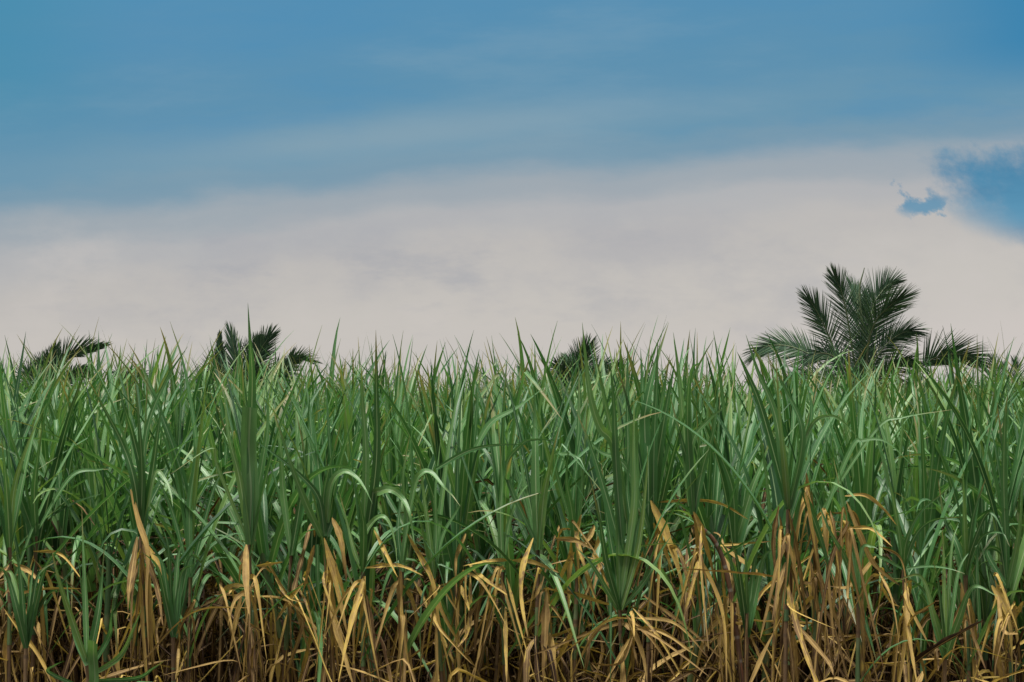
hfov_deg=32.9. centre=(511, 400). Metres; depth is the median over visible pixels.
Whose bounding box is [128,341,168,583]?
sugarcane plant
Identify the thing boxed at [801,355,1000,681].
sugarcane plant
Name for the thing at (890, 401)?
sugarcane plant
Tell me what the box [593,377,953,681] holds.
sugarcane plant
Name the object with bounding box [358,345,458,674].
sugarcane plant
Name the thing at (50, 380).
sugarcane plant
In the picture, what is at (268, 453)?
sugarcane plant
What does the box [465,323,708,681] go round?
sugarcane plant
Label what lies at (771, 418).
sugarcane plant
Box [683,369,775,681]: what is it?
sugarcane plant
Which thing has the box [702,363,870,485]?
sugarcane plant
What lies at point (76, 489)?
sugarcane plant
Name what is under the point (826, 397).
sugarcane plant
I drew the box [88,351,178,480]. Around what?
sugarcane plant
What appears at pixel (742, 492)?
sugarcane plant
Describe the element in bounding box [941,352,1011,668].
sugarcane plant
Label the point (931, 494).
sugarcane plant
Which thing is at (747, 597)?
sugarcane plant
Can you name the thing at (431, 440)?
sugarcane plant
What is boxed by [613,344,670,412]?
sugarcane plant
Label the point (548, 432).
sugarcane field
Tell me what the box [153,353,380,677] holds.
sugarcane plant
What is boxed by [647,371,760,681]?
sugarcane plant
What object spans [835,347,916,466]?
sugarcane plant
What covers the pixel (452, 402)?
sugarcane plant
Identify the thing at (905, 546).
sugarcane plant
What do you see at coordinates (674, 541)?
sugarcane plant
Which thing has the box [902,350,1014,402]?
sugarcane plant
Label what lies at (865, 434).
sugarcane plant
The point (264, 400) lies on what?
sugarcane plant
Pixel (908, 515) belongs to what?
sugarcane plant
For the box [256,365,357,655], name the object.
sugarcane plant
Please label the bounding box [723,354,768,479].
sugarcane plant
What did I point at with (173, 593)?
sugarcane plant
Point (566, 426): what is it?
sugarcane plant
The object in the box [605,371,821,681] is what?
sugarcane plant
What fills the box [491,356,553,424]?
sugarcane plant
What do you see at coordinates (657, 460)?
sugarcane plant
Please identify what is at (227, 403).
sugarcane plant
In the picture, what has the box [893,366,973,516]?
sugarcane plant
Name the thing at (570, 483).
sugarcane plant
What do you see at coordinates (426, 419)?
sugarcane plant
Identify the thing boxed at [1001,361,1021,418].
sugarcane plant
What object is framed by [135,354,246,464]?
sugarcane plant
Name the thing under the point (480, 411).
sugarcane plant
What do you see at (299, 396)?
sugarcane plant
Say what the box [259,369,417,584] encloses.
sugarcane plant
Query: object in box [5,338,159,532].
sugarcane plant
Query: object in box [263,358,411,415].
sugarcane plant
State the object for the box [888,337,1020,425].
sugarcane plant
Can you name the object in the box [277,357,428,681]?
sugarcane plant
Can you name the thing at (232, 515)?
sugarcane plant
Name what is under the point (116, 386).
sugarcane plant
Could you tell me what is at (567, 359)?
palm tree
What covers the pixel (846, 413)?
sugarcane plant
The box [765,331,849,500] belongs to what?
sugarcane plant
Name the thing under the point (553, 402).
sugarcane plant
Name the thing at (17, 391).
sugarcane plant
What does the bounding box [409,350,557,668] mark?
sugarcane plant
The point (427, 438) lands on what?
sugarcane plant
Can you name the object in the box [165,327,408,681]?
sugarcane plant
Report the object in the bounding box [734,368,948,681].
sugarcane plant
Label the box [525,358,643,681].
sugarcane plant
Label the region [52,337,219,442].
sugarcane plant
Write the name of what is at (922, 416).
sugarcane plant
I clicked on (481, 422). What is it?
sugarcane plant
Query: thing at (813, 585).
sugarcane plant
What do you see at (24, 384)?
sugarcane plant
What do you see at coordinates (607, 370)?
sugarcane plant
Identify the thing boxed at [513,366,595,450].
sugarcane plant
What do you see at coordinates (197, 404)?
sugarcane plant
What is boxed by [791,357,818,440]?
sugarcane plant
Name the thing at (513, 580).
sugarcane plant
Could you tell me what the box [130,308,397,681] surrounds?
sugarcane plant
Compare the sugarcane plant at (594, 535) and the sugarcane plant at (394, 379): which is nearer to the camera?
the sugarcane plant at (594, 535)
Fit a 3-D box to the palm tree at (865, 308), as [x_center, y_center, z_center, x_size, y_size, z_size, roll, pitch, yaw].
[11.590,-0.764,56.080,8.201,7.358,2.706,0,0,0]
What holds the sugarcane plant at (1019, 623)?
on the ground
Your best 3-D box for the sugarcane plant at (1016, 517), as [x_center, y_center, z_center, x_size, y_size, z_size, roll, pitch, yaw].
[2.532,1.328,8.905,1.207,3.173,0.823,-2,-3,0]
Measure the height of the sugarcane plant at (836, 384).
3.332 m
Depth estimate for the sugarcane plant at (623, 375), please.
12.75 m
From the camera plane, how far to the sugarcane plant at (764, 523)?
10.51 m
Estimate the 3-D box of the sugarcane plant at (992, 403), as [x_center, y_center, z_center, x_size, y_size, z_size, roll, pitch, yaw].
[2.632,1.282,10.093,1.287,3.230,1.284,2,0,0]
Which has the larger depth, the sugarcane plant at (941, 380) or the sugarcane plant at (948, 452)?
the sugarcane plant at (941, 380)
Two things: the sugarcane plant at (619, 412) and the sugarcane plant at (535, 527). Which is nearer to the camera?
the sugarcane plant at (535, 527)
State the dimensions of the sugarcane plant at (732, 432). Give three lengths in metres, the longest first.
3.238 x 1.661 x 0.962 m
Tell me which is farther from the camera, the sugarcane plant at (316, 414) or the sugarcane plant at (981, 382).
the sugarcane plant at (981, 382)
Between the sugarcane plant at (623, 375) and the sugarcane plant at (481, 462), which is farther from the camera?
the sugarcane plant at (623, 375)
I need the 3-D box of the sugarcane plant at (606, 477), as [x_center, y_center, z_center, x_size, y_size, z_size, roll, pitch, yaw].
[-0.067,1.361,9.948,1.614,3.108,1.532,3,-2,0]
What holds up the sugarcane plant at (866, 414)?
on the ground
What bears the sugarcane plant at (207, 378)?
on the ground
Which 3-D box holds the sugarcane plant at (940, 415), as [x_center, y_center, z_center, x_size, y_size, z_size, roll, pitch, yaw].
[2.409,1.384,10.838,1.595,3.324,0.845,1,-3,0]
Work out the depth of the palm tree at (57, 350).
59.96 m
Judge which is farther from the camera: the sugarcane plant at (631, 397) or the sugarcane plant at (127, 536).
the sugarcane plant at (631, 397)
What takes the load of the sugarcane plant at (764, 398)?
on the ground
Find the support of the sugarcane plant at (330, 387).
on the ground
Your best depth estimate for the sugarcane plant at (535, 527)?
7.94 m
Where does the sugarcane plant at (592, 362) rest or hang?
on the ground
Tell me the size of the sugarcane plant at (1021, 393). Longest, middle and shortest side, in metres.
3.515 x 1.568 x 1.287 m
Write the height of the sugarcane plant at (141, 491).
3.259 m
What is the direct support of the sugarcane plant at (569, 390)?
on the ground
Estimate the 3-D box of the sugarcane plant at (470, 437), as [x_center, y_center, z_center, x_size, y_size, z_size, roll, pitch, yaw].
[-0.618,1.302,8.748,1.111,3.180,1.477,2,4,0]
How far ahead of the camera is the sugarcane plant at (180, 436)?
9.42 m
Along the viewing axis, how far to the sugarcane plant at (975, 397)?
10.75 m
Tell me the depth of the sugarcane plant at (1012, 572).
7.81 m
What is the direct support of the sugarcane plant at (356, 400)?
on the ground
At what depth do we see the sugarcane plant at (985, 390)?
11.65 m
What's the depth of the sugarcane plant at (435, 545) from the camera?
7.98 m
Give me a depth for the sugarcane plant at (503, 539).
8.05 m
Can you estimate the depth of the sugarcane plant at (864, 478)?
8.72 m
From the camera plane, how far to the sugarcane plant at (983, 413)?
10.61 m
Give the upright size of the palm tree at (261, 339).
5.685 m
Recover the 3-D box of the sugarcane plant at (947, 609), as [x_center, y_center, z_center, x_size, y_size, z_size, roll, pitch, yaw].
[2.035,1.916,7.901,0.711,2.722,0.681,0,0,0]
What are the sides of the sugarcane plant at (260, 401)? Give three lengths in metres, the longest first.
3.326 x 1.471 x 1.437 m
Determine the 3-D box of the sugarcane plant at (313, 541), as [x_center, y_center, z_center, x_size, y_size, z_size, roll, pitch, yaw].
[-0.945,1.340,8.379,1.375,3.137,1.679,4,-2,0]
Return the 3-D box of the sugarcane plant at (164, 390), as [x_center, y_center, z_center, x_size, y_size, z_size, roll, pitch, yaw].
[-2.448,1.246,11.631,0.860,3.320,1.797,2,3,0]
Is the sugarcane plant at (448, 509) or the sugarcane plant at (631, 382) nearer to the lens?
the sugarcane plant at (448, 509)
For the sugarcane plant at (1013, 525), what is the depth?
8.00 m
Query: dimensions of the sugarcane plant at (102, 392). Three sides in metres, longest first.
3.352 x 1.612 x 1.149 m
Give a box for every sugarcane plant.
[0,324,225,681]
[0,330,319,681]
[0,331,152,677]
[0,333,107,669]
[0,344,134,681]
[0,348,220,681]
[0,349,148,677]
[0,350,80,681]
[0,354,161,673]
[0,354,189,681]
[0,355,84,681]
[0,370,79,669]
[0,468,99,570]
[0,543,63,681]
[2,347,206,476]
[4,348,233,681]
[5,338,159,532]
[5,349,48,649]
[6,343,162,675]
[8,337,320,681]
[11,318,143,467]
[11,357,162,624]
[11,365,39,396]
[15,360,67,412]
[16,337,166,487]
[19,338,214,681]
[29,350,52,411]
[33,354,224,681]
[38,341,232,665]
[45,335,170,643]
[46,483,164,681]
[49,322,290,681]
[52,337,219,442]
[55,340,132,427]
[62,336,227,680]
[62,357,122,404]
[66,357,186,664]
[79,353,124,416]
[81,326,276,681]
[85,340,287,675]
[86,349,202,468]
[88,348,420,681]
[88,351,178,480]
[93,356,161,535]
[103,333,183,425]
[121,339,397,681]
[121,353,217,503]
[121,362,142,477]
[123,347,357,677]
[125,328,230,667]
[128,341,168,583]
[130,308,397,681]
[133,357,224,407]
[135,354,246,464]
[135,354,291,681]
[139,338,180,437]
[142,527,204,681]
[152,358,288,456]
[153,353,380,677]
[155,351,180,446]
[155,351,293,681]
[158,334,281,482]
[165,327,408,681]
[175,343,295,455]
[175,412,473,681]
[181,403,438,681]
[183,342,402,681]
[184,366,325,439]
[191,340,381,600]
[194,349,212,471]
[194,360,281,429]
[199,365,388,681]
[200,341,432,673]
[200,379,454,678]
[202,352,283,651]
[202,362,453,681]
[204,336,260,673]
[208,341,372,681]
[212,339,416,468]
[213,347,365,499]
[213,357,449,681]
[216,371,431,666]
[252,337,562,681]
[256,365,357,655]
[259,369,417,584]
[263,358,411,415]
[270,338,554,681]
[272,359,318,436]
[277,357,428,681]
[286,353,418,673]
[287,352,345,417]
[290,337,448,646]
[294,335,430,673]
[301,346,381,429]
[315,345,412,463]
[317,348,457,670]
[318,353,421,622]
[320,363,391,418]
[328,368,506,681]
[330,349,523,681]
[342,335,436,680]
[343,358,384,439]
[345,365,540,681]
[346,359,607,677]
[355,351,604,681]
[355,352,493,681]
[355,353,447,475]
[358,341,386,431]
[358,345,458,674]
[358,362,552,681]
[364,374,676,681]
[370,342,445,572]
[377,374,612,675]
[379,352,426,412]
[383,358,485,680]
[386,345,691,681]
[392,349,487,471]
[403,353,705,679]
[407,354,625,658]
[408,353,683,674]
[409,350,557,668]
[411,358,602,586]
[412,351,539,436]
[413,331,513,652]
[413,360,496,553]
[415,345,523,666]
[419,340,610,671]
[421,360,459,429]
[427,378,566,681]
[430,326,677,680]
[430,335,663,681]
[441,337,553,408]
[443,324,671,681]
[463,349,707,681]
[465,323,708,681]
[467,336,656,681]
[467,381,491,555]
[479,335,510,413]
[479,351,554,633]
[481,364,508,414]
[487,360,569,417]
[488,327,729,681]
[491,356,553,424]
[492,339,622,681]
[501,335,650,641]
[508,415,663,681]
[512,374,515,398]
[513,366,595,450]
[524,317,724,676]
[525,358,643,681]
[527,323,842,681]
[532,336,757,681]
[543,359,639,419]
[546,326,644,413]
[548,331,652,436]
[560,375,770,681]
[570,332,771,539]
[572,352,834,680]
[576,315,760,647]
[580,340,705,680]
[582,324,621,402]
[589,367,685,554]
[591,350,655,403]
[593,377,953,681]
[595,372,929,680]
[598,342,654,421]
[605,337,814,681]
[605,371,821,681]
[607,371,805,681]
[608,348,642,464]
[609,333,884,681]
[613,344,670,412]
[633,335,862,681]
[644,372,820,655]
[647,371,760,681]
[648,337,777,679]
[649,355,811,681]
[652,338,757,443]
[660,328,742,491]
[662,372,742,606]
[674,339,735,459]
[676,335,892,681]
[680,363,902,676]
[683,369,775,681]
[689,331,784,681]
[691,342,852,678]
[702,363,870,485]
[707,342,778,642]
[707,356,946,681]
[712,349,861,681]
[719,537,771,681]
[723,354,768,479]
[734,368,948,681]
[749,364,960,681]
[757,363,882,484]
[758,328,967,658]
[759,361,888,558]
[760,349,780,445]
[764,341,887,459]
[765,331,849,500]
[768,349,904,438]
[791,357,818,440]
[798,349,877,446]
[800,364,865,425]
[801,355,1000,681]
[801,356,903,678]
[805,347,913,476]
[805,387,1021,681]
[807,408,971,681]
[813,361,974,609]
[817,350,1000,487]
[823,349,991,681]
[826,369,1023,681]
[831,368,1023,681]
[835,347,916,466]
[837,361,913,444]
[837,365,904,629]
[843,341,1006,681]
[847,365,975,681]
[865,334,927,416]
[865,338,1023,681]
[872,347,1023,678]
[875,325,1023,674]
[876,372,979,503]
[880,340,1021,506]
[880,364,909,494]
[883,328,1023,681]
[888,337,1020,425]
[893,362,1023,669]
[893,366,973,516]
[893,523,995,681]
[894,372,975,459]
[896,368,930,426]
[897,338,1017,472]
[897,373,1023,681]
[900,342,1011,472]
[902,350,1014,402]
[905,350,956,419]
[905,377,1021,426]
[916,327,1023,681]
[921,367,1023,681]
[928,387,1023,579]
[930,341,972,419]
[938,364,1023,571]
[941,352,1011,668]
[941,379,1023,669]
[943,358,1023,426]
[947,349,1023,614]
[965,343,1000,422]
[976,333,1005,441]
[992,400,1023,681]
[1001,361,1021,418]
[1002,356,1023,462]
[1003,357,1023,380]
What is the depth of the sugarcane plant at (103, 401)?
10.38 m
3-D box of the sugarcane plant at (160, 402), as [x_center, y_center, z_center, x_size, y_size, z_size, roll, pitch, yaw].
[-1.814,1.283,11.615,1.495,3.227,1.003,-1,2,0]
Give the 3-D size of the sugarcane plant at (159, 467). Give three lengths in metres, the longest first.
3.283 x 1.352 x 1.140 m
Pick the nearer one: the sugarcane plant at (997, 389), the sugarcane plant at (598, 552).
the sugarcane plant at (598, 552)
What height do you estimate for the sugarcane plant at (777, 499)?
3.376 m
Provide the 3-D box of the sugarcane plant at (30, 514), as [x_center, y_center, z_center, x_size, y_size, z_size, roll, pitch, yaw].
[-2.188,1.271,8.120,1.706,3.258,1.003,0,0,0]
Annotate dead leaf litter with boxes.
[0,434,1023,681]
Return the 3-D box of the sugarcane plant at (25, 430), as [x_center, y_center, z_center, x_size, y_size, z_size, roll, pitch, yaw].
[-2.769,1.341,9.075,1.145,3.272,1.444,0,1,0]
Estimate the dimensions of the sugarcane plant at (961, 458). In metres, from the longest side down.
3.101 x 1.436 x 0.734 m
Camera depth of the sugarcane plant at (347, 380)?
10.54 m
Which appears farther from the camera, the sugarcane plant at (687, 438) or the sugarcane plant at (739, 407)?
the sugarcane plant at (739, 407)
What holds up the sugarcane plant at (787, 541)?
on the ground
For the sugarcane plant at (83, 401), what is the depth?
10.80 m
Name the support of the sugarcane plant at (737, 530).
on the ground
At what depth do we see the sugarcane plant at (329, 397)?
10.69 m
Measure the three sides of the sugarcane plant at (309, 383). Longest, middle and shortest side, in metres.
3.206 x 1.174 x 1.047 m
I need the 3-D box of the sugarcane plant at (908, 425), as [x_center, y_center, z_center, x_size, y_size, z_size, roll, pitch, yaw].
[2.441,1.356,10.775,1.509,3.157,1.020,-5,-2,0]
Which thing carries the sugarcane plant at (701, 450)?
on the ground
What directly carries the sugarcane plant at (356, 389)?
on the ground
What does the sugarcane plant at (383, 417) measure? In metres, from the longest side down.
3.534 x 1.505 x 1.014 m
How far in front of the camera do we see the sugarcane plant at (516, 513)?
8.67 m
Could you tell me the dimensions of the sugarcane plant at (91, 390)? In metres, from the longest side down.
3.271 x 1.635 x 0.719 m
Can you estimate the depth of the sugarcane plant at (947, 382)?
12.33 m
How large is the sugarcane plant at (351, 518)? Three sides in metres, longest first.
3.231 x 1.508 x 1.159 m
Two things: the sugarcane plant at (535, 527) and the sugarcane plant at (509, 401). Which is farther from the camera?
the sugarcane plant at (509, 401)
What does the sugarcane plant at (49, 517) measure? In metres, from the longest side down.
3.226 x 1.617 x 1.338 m
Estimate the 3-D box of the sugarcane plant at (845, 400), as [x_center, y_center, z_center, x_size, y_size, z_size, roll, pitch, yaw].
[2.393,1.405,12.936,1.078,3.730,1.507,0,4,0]
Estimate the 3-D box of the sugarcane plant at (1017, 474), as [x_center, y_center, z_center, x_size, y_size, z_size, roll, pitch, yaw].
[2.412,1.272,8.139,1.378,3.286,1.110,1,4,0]
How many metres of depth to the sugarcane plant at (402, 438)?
9.76 m
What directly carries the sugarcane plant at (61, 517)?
on the ground
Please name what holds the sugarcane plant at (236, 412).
on the ground
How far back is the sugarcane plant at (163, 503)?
9.66 m
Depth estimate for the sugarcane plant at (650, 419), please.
10.42 m
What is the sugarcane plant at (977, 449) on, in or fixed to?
on the ground
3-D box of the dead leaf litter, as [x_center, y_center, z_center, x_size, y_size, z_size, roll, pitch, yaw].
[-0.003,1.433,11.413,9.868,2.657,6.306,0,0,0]
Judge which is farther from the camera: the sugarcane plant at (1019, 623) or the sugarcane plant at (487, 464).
the sugarcane plant at (487, 464)
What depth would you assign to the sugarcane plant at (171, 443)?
8.38 m
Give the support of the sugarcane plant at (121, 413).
on the ground
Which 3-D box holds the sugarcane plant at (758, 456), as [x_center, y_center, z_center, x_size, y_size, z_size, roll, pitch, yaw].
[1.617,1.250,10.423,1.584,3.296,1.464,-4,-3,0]
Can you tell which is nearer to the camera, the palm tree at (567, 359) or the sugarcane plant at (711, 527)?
the sugarcane plant at (711, 527)
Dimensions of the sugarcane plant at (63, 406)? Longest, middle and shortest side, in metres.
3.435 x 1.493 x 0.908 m
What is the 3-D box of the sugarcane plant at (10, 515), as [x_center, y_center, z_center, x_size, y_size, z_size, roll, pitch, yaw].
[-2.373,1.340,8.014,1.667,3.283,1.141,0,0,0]
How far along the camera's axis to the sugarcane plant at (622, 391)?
11.64 m
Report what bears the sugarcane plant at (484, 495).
on the ground
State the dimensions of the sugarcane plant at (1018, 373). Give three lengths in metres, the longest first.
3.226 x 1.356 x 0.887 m
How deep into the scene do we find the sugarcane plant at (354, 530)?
9.73 m
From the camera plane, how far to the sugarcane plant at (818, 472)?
9.27 m
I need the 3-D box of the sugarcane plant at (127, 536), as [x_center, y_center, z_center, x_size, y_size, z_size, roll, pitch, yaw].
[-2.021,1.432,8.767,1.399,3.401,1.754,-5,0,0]
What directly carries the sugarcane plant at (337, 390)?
on the ground
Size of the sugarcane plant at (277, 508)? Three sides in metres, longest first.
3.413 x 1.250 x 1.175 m
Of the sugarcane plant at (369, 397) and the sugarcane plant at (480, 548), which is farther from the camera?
the sugarcane plant at (369, 397)
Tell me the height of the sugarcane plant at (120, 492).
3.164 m
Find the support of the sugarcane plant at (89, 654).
on the ground
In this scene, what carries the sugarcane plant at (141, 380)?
on the ground
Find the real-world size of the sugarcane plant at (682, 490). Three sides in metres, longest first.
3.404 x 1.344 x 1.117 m
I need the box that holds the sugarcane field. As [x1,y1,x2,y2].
[0,318,1023,681]
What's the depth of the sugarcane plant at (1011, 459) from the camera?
12.55 m
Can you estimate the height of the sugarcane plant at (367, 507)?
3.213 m
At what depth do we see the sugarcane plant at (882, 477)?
9.71 m
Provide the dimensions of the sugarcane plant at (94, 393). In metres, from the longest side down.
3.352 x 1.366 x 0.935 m
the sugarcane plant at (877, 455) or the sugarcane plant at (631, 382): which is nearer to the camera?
the sugarcane plant at (877, 455)
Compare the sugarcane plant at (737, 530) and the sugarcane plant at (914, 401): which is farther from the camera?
the sugarcane plant at (914, 401)
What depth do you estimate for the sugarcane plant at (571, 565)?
8.12 m
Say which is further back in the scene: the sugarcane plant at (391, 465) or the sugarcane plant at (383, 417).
the sugarcane plant at (383, 417)
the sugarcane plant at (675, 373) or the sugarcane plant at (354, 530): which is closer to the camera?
the sugarcane plant at (354, 530)
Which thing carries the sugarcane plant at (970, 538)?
on the ground
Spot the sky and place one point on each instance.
(433, 172)
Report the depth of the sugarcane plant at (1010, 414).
10.05 m
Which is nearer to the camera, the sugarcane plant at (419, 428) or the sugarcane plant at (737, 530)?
the sugarcane plant at (737, 530)
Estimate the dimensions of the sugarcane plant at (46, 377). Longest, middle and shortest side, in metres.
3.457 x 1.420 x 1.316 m
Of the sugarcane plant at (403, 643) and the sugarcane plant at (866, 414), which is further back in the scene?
the sugarcane plant at (866, 414)
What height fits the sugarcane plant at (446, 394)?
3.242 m
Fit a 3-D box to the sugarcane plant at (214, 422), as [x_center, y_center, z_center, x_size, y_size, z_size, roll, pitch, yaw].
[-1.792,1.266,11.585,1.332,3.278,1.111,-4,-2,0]
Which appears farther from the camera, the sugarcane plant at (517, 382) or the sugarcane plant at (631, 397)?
the sugarcane plant at (517, 382)
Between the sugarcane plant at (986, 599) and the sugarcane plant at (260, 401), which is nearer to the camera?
the sugarcane plant at (986, 599)
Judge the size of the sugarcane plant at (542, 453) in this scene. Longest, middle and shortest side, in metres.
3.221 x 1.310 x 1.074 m
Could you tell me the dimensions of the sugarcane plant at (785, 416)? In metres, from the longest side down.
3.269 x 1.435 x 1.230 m
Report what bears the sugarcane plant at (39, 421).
on the ground
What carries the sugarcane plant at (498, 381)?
on the ground
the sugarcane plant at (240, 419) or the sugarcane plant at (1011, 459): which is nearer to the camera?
the sugarcane plant at (240, 419)
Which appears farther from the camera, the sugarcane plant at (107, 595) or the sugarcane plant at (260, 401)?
the sugarcane plant at (260, 401)
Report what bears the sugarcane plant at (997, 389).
on the ground
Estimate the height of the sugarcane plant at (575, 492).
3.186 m
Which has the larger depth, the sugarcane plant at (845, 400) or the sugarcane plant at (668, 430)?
the sugarcane plant at (845, 400)
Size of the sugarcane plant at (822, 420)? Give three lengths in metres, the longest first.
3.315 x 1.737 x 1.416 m
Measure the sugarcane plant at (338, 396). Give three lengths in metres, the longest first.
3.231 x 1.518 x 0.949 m
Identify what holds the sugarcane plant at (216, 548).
on the ground
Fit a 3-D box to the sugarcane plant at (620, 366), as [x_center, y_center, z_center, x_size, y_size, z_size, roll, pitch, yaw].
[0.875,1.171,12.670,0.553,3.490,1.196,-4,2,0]
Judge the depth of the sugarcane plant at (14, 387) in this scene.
11.30 m
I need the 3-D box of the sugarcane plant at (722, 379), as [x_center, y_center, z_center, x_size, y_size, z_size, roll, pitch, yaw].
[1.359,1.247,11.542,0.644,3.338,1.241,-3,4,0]
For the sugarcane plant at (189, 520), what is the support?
on the ground
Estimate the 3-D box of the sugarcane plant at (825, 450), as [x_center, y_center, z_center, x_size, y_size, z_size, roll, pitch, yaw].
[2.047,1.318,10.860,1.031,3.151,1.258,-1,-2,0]
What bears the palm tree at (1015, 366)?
on the ground
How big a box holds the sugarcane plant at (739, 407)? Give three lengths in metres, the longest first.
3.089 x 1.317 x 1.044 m
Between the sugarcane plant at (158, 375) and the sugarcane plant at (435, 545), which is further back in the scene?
the sugarcane plant at (158, 375)
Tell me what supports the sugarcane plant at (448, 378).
on the ground
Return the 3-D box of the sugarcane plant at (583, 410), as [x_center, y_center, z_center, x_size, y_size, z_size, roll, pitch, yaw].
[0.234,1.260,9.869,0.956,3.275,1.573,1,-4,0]
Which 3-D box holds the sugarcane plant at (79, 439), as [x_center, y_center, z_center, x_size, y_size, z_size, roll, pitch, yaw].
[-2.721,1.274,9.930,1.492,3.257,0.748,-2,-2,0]
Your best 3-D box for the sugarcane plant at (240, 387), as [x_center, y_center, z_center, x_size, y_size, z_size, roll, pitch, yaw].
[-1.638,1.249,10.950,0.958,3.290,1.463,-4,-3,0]
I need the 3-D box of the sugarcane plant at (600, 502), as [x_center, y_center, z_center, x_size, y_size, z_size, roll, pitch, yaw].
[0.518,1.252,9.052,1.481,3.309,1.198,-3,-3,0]
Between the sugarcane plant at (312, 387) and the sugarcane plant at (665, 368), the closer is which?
the sugarcane plant at (312, 387)
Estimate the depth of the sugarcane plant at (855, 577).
7.74 m
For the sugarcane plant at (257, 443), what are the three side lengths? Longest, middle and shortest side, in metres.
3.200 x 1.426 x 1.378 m
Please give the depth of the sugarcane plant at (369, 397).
11.41 m
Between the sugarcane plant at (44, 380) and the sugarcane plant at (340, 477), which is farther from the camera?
the sugarcane plant at (44, 380)
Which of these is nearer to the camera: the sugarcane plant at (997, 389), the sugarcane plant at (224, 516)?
the sugarcane plant at (224, 516)
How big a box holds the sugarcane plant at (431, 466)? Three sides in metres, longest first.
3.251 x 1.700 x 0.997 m
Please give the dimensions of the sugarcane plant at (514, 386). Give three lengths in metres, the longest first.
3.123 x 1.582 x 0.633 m
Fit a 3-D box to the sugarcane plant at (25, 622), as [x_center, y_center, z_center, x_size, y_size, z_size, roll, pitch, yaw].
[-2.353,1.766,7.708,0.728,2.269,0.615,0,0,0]
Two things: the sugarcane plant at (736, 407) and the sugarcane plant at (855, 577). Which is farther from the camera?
the sugarcane plant at (736, 407)
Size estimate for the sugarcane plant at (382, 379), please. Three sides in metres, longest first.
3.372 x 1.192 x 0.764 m
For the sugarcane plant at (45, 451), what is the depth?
9.57 m
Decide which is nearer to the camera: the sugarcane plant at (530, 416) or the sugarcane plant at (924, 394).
the sugarcane plant at (530, 416)
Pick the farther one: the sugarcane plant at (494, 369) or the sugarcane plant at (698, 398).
the sugarcane plant at (494, 369)
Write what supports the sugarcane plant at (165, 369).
on the ground
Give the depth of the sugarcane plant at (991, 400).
11.33 m
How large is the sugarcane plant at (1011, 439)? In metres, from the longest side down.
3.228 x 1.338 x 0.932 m
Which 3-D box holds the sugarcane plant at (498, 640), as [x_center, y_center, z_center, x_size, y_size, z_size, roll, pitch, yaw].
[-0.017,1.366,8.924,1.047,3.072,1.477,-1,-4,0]
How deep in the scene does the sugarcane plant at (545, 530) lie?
9.63 m
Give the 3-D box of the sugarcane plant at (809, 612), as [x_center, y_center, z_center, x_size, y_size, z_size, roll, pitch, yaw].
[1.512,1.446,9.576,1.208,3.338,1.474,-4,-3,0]
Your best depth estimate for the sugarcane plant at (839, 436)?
9.73 m
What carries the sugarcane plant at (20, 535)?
on the ground
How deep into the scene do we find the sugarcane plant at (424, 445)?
12.83 m
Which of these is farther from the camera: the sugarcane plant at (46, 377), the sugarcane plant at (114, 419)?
the sugarcane plant at (46, 377)
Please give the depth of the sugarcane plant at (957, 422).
9.89 m
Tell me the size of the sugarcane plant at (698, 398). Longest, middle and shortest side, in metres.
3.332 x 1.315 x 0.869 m
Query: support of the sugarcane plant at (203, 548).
on the ground
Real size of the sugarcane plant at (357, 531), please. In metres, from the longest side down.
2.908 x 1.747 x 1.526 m
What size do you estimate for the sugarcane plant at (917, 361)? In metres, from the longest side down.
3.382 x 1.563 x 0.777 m
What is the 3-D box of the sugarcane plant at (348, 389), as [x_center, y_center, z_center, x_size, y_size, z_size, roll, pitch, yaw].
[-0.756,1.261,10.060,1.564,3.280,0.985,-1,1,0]
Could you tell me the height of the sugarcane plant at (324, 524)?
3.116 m
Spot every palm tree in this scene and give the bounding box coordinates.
[15,335,112,398]
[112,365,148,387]
[191,322,322,397]
[516,333,626,398]
[740,262,1002,391]
[976,350,1023,396]
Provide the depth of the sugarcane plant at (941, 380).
11.79 m
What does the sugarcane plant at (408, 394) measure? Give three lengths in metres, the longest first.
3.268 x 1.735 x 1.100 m
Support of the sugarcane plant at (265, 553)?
on the ground
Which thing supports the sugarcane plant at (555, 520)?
on the ground
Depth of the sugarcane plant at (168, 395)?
11.25 m
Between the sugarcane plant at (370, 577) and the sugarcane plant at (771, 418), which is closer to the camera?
the sugarcane plant at (370, 577)
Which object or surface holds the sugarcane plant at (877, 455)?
on the ground
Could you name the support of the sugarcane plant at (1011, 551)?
on the ground
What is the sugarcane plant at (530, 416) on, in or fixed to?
on the ground
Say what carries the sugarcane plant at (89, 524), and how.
on the ground
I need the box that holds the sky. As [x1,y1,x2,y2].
[0,0,1023,399]
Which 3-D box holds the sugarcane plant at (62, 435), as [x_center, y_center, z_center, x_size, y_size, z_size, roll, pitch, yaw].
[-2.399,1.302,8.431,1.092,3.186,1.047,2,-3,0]
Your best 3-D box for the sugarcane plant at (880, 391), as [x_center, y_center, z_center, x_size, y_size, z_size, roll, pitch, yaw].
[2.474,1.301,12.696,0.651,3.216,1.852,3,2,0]
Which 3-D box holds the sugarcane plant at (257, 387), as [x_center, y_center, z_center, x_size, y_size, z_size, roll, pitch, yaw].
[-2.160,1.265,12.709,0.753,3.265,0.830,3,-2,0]
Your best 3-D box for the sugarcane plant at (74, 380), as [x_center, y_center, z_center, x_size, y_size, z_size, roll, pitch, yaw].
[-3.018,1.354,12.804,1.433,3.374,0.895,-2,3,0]
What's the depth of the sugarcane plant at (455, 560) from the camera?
8.10 m

